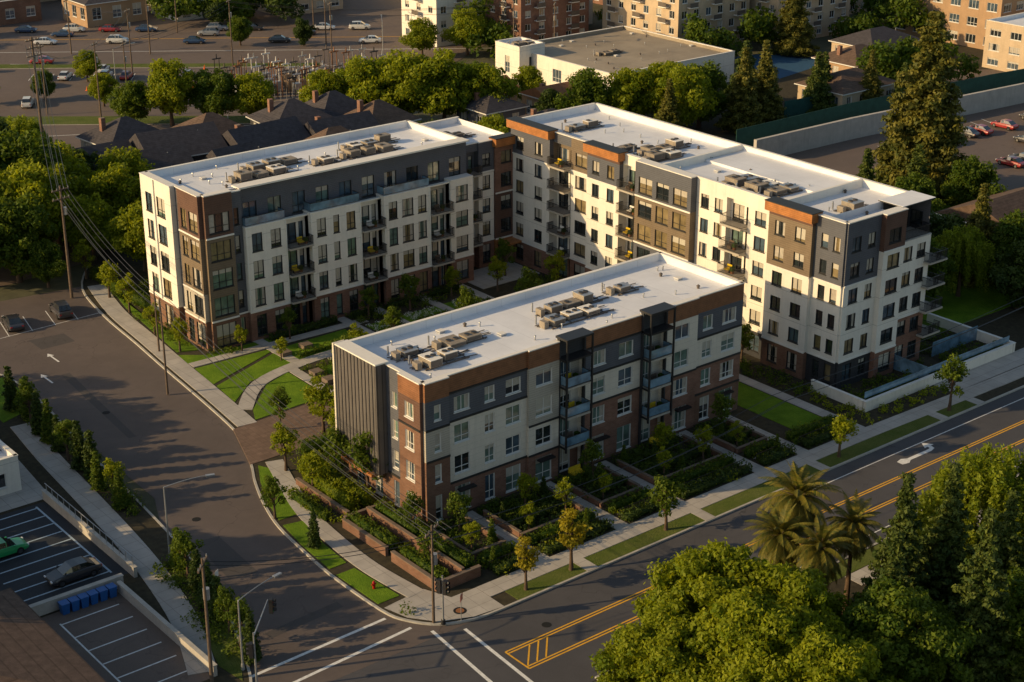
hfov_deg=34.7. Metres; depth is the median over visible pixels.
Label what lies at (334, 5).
storefront
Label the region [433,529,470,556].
garden wall
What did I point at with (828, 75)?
conifer tree
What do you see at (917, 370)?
glass fence
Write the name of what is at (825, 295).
walls and windows
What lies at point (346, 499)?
boxwood hedge
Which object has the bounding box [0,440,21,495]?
white building
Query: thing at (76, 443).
cypress tree
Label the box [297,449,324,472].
boxwood hedge
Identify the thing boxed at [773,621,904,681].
broadleaf tree
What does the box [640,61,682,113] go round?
broadleaf tree
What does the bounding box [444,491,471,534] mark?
young tree
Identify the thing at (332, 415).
young tree
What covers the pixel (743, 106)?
conifer tree
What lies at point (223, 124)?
townhouse
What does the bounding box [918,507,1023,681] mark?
conifer tree
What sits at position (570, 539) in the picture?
young tree
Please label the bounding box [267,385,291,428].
young tree
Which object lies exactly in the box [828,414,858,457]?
young tree
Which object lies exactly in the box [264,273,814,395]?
shrub bed
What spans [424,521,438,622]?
utility pole
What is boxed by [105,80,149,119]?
broadleaf tree
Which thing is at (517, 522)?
boxwood hedge
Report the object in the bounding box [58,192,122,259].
broadleaf tree
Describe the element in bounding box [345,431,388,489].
young tree
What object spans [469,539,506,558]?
garden wall
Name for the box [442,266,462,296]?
young tree
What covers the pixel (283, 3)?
distant trees
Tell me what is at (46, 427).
cypress tree
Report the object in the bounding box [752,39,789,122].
conifer tree
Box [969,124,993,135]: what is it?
parked car
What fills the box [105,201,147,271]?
broadleaf tree
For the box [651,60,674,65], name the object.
broadleaf tree
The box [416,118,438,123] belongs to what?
broadleaf tree
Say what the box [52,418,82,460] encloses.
young tree
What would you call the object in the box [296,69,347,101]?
broadleaf tree
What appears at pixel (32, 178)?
broadleaf tree
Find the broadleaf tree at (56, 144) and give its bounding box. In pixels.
[33,138,73,153]
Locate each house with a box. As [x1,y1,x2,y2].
[455,92,529,131]
[501,75,520,100]
[518,81,571,114]
[518,108,556,116]
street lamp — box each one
[113,42,134,79]
[163,473,214,553]
[237,572,281,670]
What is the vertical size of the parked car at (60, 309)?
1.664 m
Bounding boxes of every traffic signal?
[246,597,276,681]
[435,575,449,624]
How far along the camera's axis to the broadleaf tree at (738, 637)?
109.16 m
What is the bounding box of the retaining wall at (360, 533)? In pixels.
[342,518,388,555]
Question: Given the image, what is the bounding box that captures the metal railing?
[44,483,132,564]
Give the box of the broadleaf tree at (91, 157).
[69,148,98,170]
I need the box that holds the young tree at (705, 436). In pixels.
[692,425,712,460]
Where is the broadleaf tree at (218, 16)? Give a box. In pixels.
[203,0,228,21]
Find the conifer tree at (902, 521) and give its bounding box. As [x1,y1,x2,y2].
[849,472,934,606]
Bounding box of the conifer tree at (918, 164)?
[906,144,940,206]
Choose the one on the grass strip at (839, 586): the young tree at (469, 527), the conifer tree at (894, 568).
the conifer tree at (894, 568)
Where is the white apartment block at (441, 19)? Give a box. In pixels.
[401,0,479,46]
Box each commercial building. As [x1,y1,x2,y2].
[0,588,105,681]
[893,0,1023,49]
[982,12,1023,71]
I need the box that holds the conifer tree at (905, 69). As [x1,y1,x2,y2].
[888,62,908,94]
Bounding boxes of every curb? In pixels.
[0,374,251,681]
[81,267,1023,625]
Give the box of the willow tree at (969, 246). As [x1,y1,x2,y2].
[933,224,999,296]
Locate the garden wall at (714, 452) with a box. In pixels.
[682,434,721,455]
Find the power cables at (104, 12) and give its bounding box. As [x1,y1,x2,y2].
[70,3,129,44]
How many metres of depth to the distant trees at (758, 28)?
318.63 m
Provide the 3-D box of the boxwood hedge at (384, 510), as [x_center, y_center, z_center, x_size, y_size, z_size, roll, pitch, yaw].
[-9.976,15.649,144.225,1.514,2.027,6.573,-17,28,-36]
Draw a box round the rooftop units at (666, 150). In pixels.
[561,116,868,214]
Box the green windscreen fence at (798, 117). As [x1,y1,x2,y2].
[736,69,1023,146]
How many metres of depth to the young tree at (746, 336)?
177.20 m
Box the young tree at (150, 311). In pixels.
[142,302,159,333]
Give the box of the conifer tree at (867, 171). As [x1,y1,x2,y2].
[855,148,876,181]
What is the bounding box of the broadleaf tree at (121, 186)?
[85,162,141,219]
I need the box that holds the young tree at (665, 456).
[656,446,672,475]
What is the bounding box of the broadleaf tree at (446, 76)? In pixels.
[416,47,474,118]
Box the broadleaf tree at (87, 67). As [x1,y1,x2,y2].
[72,49,102,81]
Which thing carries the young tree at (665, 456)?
on the city block ground at (1011, 326)
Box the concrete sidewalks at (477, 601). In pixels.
[87,261,1023,621]
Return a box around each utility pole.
[25,36,43,139]
[37,44,47,114]
[51,185,73,297]
[63,0,71,53]
[91,41,101,116]
[120,42,126,81]
[124,8,132,71]
[145,0,150,53]
[153,284,159,350]
[159,298,168,394]
[174,0,177,32]
[197,553,213,681]
[226,0,233,66]
[324,0,326,43]
[328,1,332,61]
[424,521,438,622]
[512,0,515,37]
[553,2,555,36]
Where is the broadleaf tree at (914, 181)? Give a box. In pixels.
[894,171,945,215]
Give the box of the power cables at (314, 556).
[205,532,441,565]
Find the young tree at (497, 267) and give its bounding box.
[487,255,507,290]
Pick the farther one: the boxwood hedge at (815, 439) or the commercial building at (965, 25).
the commercial building at (965, 25)
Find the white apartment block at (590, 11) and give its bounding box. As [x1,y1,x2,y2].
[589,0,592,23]
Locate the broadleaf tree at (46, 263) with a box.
[22,238,66,287]
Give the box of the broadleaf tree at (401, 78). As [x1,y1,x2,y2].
[356,46,436,113]
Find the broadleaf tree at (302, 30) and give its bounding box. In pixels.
[293,18,316,45]
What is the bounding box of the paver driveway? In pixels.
[233,397,335,464]
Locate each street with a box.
[0,287,471,681]
[331,388,1023,681]
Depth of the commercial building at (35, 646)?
118.49 m
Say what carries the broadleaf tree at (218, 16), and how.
on the road
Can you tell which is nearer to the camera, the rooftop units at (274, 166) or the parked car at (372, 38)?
the rooftop units at (274, 166)
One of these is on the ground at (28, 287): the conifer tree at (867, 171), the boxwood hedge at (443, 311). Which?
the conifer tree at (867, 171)
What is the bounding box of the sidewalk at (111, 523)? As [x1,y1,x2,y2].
[10,422,214,674]
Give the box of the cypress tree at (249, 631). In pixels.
[240,612,262,665]
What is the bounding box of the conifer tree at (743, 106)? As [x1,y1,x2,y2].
[713,47,767,133]
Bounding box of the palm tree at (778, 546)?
[743,498,817,567]
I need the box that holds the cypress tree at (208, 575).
[197,559,212,608]
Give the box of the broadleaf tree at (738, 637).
[685,588,805,681]
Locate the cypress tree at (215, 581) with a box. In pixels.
[207,575,224,621]
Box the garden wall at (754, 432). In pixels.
[725,418,764,438]
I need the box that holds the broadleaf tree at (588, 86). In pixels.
[553,67,614,109]
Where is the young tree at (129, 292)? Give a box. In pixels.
[115,273,136,312]
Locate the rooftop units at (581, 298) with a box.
[387,266,699,377]
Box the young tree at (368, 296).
[358,285,378,318]
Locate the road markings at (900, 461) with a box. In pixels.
[0,311,1023,681]
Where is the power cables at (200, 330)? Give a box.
[25,45,451,544]
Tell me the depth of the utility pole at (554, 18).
311.89 m
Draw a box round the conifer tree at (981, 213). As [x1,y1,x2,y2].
[947,183,996,288]
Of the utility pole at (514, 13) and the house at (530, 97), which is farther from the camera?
the utility pole at (514, 13)
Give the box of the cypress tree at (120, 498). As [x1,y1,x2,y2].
[111,468,130,510]
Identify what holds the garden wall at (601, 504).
on the city block ground at (1011, 326)
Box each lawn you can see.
[0,377,242,680]
[112,201,1023,603]
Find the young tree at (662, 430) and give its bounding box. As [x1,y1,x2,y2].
[650,421,675,450]
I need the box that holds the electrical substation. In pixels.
[212,44,389,97]
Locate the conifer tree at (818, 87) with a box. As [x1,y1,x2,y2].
[802,51,837,112]
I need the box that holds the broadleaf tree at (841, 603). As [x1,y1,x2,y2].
[777,561,851,620]
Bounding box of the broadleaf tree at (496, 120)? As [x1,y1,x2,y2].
[475,112,510,130]
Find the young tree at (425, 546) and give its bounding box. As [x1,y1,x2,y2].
[415,525,442,561]
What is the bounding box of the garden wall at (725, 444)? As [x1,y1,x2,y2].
[696,428,736,452]
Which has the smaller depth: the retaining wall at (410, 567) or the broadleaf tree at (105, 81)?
the retaining wall at (410, 567)
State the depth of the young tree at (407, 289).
192.52 m
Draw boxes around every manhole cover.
[192,517,200,521]
[453,607,466,613]
[542,622,551,626]
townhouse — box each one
[65,139,132,171]
[75,116,159,146]
[115,143,193,175]
[129,121,227,160]
[171,112,243,134]
[203,137,276,159]
[222,116,310,145]
[246,98,332,124]
[303,110,379,135]
[304,90,364,116]
[304,125,350,139]
[343,99,420,124]
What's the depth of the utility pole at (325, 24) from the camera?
330.57 m
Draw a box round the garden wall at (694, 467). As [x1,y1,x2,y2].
[655,453,722,485]
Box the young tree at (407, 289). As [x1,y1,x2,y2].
[397,273,419,309]
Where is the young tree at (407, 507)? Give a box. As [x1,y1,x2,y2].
[397,489,425,524]
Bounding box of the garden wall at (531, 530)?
[520,507,584,538]
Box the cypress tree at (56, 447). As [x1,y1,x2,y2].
[50,414,65,452]
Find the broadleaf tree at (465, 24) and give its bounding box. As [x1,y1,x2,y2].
[440,8,486,54]
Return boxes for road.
[0,0,485,286]
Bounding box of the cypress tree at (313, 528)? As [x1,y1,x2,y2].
[305,512,321,548]
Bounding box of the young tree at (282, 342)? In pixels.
[272,336,288,359]
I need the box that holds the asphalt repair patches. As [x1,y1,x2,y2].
[29,333,849,637]
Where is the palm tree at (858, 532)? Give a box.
[825,489,885,614]
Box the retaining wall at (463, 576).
[443,564,480,587]
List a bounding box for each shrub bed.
[11,406,243,656]
[110,276,442,355]
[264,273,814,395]
[284,444,487,576]
[330,296,482,359]
[399,600,415,614]
[428,416,836,569]
[482,421,830,575]
[807,384,946,424]
[841,327,983,395]
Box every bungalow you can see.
[794,67,895,105]
[811,44,886,72]
[828,26,919,50]
[935,187,1023,225]
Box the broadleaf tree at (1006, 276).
[987,238,1023,309]
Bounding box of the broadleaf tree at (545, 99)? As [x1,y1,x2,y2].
[530,88,568,111]
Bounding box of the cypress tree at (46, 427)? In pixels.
[39,398,54,444]
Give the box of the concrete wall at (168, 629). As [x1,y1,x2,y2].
[116,580,217,676]
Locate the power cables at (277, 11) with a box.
[30,1,513,64]
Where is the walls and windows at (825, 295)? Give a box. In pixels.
[506,102,947,388]
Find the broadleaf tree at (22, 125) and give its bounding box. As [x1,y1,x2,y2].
[6,114,53,143]
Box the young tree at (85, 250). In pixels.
[70,239,95,278]
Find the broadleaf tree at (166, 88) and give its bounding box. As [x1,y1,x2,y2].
[139,57,196,125]
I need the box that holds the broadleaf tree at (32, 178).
[0,158,79,239]
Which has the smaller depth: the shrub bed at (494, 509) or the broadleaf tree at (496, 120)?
the shrub bed at (494, 509)
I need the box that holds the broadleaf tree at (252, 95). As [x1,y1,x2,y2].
[223,71,276,114]
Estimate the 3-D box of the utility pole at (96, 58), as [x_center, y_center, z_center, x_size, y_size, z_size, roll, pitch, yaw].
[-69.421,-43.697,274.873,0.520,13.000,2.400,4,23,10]
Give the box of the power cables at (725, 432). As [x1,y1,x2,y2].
[437,297,1023,541]
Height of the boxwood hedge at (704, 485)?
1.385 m
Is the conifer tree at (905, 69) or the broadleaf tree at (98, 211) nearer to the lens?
the broadleaf tree at (98, 211)
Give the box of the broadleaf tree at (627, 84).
[604,67,657,115]
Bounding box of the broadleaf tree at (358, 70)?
[334,55,386,103]
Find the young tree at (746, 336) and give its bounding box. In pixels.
[740,322,754,363]
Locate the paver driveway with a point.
(254, 439)
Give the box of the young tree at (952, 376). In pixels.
[933,353,969,410]
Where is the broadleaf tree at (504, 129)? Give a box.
[487,125,508,132]
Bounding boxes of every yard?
[0,439,43,511]
[273,76,308,101]
[411,110,456,121]
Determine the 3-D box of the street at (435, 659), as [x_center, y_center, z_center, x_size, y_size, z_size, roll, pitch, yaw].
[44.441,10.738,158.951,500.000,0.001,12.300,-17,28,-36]
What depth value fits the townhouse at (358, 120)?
244.48 m
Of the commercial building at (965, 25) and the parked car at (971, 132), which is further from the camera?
the commercial building at (965, 25)
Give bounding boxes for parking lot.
[0,502,127,604]
[42,591,209,681]
[784,69,1023,190]
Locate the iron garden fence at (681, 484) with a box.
[489,424,831,564]
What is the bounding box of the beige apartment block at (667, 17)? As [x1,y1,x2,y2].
[602,0,749,46]
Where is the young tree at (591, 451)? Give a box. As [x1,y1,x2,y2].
[577,437,604,479]
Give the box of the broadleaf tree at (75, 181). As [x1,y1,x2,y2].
[40,161,87,245]
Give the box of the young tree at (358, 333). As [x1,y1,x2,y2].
[347,322,367,338]
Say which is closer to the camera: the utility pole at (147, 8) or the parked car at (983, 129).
the parked car at (983, 129)
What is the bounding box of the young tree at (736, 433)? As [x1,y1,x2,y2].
[728,420,746,446]
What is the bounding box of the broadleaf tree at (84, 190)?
[77,180,111,200]
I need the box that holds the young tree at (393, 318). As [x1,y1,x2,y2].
[379,306,403,328]
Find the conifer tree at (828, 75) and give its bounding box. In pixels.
[822,51,832,81]
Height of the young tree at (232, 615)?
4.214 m
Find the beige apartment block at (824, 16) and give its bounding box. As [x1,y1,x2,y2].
[748,0,849,44]
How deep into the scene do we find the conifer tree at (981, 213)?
199.27 m
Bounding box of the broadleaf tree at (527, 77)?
[511,65,545,100]
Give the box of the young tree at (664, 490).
[646,474,687,530]
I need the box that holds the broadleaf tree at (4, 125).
[0,117,11,136]
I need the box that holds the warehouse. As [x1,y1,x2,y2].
[532,25,734,86]
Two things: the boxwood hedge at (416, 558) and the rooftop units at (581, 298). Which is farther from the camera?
the rooftop units at (581, 298)
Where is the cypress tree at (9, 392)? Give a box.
[1,366,19,411]
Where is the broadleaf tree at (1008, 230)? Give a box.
[989,209,1023,268]
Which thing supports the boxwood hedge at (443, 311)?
on the city block ground at (1011, 326)
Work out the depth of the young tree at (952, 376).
165.86 m
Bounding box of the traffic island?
[0,63,319,124]
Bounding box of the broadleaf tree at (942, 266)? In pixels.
[925,236,957,297]
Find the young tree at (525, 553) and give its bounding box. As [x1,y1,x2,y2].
[513,533,543,590]
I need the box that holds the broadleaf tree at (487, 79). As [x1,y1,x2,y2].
[456,62,521,118]
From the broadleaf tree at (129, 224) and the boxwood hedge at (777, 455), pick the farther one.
the broadleaf tree at (129, 224)
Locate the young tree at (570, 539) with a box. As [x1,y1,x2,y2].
[555,505,592,570]
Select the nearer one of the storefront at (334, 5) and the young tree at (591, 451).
the young tree at (591, 451)
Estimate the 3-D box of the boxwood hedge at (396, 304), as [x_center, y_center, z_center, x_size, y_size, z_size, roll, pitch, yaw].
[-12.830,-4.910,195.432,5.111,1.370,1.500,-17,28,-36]
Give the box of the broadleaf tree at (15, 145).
[0,128,63,174]
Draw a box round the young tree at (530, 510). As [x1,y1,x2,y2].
[518,501,536,528]
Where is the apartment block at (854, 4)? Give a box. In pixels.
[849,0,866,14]
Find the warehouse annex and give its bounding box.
[495,36,544,83]
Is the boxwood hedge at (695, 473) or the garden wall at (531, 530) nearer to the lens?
the garden wall at (531, 530)
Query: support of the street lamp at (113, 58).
on the road
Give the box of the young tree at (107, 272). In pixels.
[95,260,120,297]
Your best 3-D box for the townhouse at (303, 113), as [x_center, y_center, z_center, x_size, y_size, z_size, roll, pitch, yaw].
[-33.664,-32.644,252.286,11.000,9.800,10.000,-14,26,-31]
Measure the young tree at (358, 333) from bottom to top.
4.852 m
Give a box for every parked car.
[0,537,28,557]
[1,313,24,331]
[14,25,37,32]
[21,96,33,107]
[29,55,53,63]
[33,37,57,44]
[44,556,102,587]
[49,299,73,319]
[51,29,73,36]
[58,71,72,79]
[63,23,85,32]
[97,64,109,72]
[98,24,121,31]
[100,69,113,75]
[106,34,128,43]
[119,70,133,79]
[135,24,157,31]
[183,36,205,43]
[197,27,219,35]
[206,22,228,30]
[245,23,263,30]
[268,35,290,42]
[314,22,334,29]
[349,21,370,29]
[359,35,380,43]
[961,126,980,137]
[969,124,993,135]
[990,119,1018,130]
[996,155,1023,167]
[1008,152,1023,160]
[1013,135,1023,141]
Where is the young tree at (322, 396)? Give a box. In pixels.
[300,375,333,435]
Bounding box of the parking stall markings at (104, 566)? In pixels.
[0,507,186,681]
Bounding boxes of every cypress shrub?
[485,518,497,544]
[487,546,497,568]
[498,502,505,520]
[526,514,535,529]
[538,476,547,496]
[581,507,590,527]
[593,480,601,498]
[619,444,628,461]
[649,441,657,463]
[676,449,685,468]
[705,445,710,458]
[772,434,780,452]
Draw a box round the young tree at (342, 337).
[329,333,350,362]
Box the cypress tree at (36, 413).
[29,392,42,434]
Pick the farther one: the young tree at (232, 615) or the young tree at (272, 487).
the young tree at (272, 487)
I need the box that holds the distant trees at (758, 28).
[453,0,981,82]
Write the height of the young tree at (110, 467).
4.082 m
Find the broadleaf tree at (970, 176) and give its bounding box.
[940,155,1007,205]
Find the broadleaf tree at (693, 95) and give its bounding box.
[650,64,718,126]
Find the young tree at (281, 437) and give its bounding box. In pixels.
[270,421,299,470]
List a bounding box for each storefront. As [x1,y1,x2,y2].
[0,0,41,25]
[62,0,146,27]
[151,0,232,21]
[255,0,342,16]
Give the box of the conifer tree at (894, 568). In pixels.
[872,530,921,672]
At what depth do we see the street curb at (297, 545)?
145.23 m
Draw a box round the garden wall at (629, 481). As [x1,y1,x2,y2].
[601,466,639,487]
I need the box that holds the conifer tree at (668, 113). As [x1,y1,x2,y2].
[654,78,686,127]
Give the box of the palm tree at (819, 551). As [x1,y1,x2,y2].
[786,515,853,587]
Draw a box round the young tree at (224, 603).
[212,584,241,633]
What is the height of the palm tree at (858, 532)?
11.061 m
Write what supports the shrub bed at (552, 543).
on the city block ground at (1011, 326)
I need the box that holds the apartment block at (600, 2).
[593,0,602,4]
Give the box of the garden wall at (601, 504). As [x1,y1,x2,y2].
[599,485,642,507]
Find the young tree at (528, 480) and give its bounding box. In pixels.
[515,472,539,507]
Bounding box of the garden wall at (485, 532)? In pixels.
[465,516,503,540]
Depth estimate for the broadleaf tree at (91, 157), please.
226.71 m
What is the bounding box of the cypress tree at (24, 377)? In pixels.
[18,375,32,418]
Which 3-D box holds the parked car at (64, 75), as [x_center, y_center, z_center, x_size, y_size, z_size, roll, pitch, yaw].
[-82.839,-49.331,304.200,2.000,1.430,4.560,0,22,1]
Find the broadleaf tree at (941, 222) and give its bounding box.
[929,210,968,246]
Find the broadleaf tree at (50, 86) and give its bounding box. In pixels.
[30,68,55,99]
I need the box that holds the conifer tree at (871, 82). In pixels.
[858,50,883,100]
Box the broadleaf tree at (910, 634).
[840,574,981,681]
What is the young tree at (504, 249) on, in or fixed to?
on the city block ground at (1011, 326)
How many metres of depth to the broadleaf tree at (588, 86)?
264.62 m
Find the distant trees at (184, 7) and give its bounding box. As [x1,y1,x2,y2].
[145,0,297,22]
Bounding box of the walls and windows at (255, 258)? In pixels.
[139,120,473,351]
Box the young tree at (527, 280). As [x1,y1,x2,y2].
[514,265,542,291]
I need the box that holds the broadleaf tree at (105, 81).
[87,72,118,106]
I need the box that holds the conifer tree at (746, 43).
[723,40,756,96]
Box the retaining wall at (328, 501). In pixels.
[295,477,349,515]
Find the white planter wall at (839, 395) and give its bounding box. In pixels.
[811,379,863,409]
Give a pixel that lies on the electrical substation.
(288, 78)
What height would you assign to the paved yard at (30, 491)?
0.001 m
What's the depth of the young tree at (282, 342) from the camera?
178.90 m
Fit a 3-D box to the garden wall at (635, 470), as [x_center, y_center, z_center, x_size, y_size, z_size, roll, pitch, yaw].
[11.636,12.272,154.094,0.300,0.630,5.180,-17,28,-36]
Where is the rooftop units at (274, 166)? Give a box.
[178,132,428,187]
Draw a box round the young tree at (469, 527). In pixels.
[462,521,480,550]
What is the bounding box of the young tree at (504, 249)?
[494,237,516,275]
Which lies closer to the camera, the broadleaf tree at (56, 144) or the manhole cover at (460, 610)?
the manhole cover at (460, 610)
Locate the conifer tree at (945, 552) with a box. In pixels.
[917,462,975,618]
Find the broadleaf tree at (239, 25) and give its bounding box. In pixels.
[226,15,253,44]
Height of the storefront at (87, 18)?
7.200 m
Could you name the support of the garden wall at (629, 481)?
on the city block ground at (1011, 326)
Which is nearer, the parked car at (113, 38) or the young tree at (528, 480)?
the young tree at (528, 480)
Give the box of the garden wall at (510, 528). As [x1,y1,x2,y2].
[483,509,521,536]
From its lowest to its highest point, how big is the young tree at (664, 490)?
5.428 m
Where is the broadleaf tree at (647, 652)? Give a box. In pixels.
[588,604,710,681]
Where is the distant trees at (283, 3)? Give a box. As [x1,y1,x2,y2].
[243,0,304,20]
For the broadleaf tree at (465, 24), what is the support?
on the road
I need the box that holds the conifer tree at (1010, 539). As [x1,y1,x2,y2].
[967,489,1023,646]
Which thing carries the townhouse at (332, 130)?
on the ground at (28, 287)
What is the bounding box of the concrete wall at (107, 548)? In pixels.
[41,489,137,577]
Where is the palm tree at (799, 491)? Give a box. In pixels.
[757,459,842,569]
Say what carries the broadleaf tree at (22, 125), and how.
on the road
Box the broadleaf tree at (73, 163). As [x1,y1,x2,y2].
[50,141,91,182]
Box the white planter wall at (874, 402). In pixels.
[863,342,1013,411]
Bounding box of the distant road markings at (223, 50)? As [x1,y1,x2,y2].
[0,36,987,146]
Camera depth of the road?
328.00 m
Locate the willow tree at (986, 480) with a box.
[912,442,1023,554]
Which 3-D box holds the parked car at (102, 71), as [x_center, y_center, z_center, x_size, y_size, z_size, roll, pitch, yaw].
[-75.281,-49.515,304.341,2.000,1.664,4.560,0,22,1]
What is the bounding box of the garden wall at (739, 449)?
[735,436,767,453]
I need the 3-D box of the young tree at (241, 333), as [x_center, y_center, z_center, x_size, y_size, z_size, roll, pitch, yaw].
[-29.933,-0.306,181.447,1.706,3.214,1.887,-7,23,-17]
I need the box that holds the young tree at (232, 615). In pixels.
[224,596,253,647]
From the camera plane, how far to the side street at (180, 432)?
154.85 m
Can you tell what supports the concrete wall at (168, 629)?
on the parking lot at (166, 647)
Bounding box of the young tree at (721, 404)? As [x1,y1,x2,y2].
[709,392,736,422]
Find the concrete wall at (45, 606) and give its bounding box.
[29,573,123,615]
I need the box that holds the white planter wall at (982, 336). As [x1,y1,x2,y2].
[926,313,1015,351]
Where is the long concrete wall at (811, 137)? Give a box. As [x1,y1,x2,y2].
[754,83,1023,154]
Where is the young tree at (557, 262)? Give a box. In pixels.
[543,250,565,280]
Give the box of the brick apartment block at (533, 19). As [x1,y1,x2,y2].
[480,0,588,39]
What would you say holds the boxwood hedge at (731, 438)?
on the city block ground at (1011, 326)
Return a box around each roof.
[150,122,454,193]
[353,254,737,380]
[525,104,903,220]
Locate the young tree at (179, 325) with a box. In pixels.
[169,317,190,351]
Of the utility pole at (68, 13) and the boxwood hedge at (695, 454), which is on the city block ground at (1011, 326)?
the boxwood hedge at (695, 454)
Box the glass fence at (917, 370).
[864,325,1008,398]
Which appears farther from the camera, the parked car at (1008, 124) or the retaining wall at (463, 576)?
the parked car at (1008, 124)
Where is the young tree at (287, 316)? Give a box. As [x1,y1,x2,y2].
[278,307,297,338]
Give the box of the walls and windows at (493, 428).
[332,251,744,525]
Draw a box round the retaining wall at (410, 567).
[390,550,436,591]
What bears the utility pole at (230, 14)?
on the traffic island
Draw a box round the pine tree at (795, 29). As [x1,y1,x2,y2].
[770,0,819,57]
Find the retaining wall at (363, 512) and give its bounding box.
[343,501,386,519]
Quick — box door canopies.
[457,389,733,491]
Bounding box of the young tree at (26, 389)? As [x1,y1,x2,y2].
[13,377,41,425]
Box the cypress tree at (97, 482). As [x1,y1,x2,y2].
[88,451,106,490]
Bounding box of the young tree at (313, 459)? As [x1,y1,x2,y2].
[297,448,326,485]
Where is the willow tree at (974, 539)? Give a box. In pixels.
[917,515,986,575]
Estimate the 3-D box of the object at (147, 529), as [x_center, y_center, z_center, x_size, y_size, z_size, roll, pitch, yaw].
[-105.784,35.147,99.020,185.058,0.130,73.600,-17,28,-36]
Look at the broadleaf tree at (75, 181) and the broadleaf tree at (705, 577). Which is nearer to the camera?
the broadleaf tree at (705, 577)
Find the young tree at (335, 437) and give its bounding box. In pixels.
[320,426,349,473]
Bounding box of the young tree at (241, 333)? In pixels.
[234,324,248,350]
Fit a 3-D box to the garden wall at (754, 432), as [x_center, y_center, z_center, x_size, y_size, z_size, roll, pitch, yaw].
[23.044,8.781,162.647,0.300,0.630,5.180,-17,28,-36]
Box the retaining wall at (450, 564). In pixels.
[366,506,464,574]
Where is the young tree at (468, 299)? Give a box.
[455,284,482,308]
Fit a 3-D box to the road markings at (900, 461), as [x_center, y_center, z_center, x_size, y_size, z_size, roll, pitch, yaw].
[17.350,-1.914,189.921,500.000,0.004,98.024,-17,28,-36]
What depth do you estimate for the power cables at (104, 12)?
306.14 m
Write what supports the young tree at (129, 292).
on the city block ground at (1011, 326)
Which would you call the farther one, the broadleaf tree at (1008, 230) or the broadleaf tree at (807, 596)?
the broadleaf tree at (1008, 230)
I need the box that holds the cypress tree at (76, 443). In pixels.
[68,420,84,470]
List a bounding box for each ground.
[0,3,918,681]
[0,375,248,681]
[83,42,1023,622]
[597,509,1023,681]
[602,478,1018,677]
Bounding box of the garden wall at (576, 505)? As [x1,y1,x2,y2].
[546,486,583,509]
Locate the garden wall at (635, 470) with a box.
[616,459,654,484]
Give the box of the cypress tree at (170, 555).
[168,527,190,570]
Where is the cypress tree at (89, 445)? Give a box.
[81,429,102,479]
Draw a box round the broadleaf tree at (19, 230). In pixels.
[0,192,57,282]
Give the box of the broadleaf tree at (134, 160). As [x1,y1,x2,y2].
[84,146,154,183]
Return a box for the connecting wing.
[421,116,521,268]
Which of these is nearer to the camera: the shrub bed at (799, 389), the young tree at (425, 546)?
the young tree at (425, 546)
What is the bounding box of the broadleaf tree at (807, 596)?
[740,560,851,644]
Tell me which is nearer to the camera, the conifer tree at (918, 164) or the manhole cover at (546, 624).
the manhole cover at (546, 624)
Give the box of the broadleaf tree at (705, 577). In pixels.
[631,537,775,655]
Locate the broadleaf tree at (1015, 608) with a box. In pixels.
[993,566,1023,680]
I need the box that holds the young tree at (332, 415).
[326,398,342,454]
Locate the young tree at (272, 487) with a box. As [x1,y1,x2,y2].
[260,474,287,518]
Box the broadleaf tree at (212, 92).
[185,67,239,115]
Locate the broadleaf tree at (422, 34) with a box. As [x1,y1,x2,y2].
[398,17,439,55]
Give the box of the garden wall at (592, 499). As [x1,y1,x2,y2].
[563,480,600,506]
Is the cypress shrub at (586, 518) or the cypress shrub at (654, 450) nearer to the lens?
the cypress shrub at (586, 518)
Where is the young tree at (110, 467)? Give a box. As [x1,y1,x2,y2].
[102,457,125,487]
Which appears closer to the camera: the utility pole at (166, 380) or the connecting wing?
the utility pole at (166, 380)
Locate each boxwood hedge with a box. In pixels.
[89,265,150,309]
[269,316,337,340]
[287,487,330,521]
[295,337,347,357]
[296,429,334,455]
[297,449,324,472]
[301,465,361,512]
[318,459,375,507]
[346,509,397,551]
[349,305,377,319]
[374,498,422,539]
[379,322,405,330]
[386,291,421,307]
[398,543,448,577]
[416,308,449,320]
[428,280,461,296]
[429,531,474,569]
[476,540,516,566]
[490,556,529,575]
[508,495,570,527]
[526,506,597,546]
[541,518,614,554]
[582,474,627,498]
[604,485,652,513]
[619,496,667,522]
[640,444,712,474]
[665,451,736,485]
[675,458,752,499]
[719,424,753,443]
[742,435,780,458]
[758,443,796,465]
[785,414,836,441]
[800,424,853,447]
[857,372,918,399]
[929,340,1002,374]
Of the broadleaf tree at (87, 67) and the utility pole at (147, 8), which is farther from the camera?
the utility pole at (147, 8)
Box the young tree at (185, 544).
[169,528,204,578]
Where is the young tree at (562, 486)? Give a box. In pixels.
[552,476,576,508]
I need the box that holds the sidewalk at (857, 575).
[595,474,1018,678]
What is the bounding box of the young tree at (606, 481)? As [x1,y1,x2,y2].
[593,472,612,499]
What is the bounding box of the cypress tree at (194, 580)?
[186,549,201,595]
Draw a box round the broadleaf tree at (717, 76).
[685,60,729,127]
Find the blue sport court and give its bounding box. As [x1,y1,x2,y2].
[734,47,814,78]
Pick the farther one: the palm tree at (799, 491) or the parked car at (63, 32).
the parked car at (63, 32)
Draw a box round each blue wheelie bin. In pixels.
[57,599,69,614]
[67,596,79,611]
[77,592,88,608]
[86,589,98,604]
[95,585,107,601]
[105,582,116,597]
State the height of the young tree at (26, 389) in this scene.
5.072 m
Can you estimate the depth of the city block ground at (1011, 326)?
172.00 m
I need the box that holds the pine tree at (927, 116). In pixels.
[872,11,968,202]

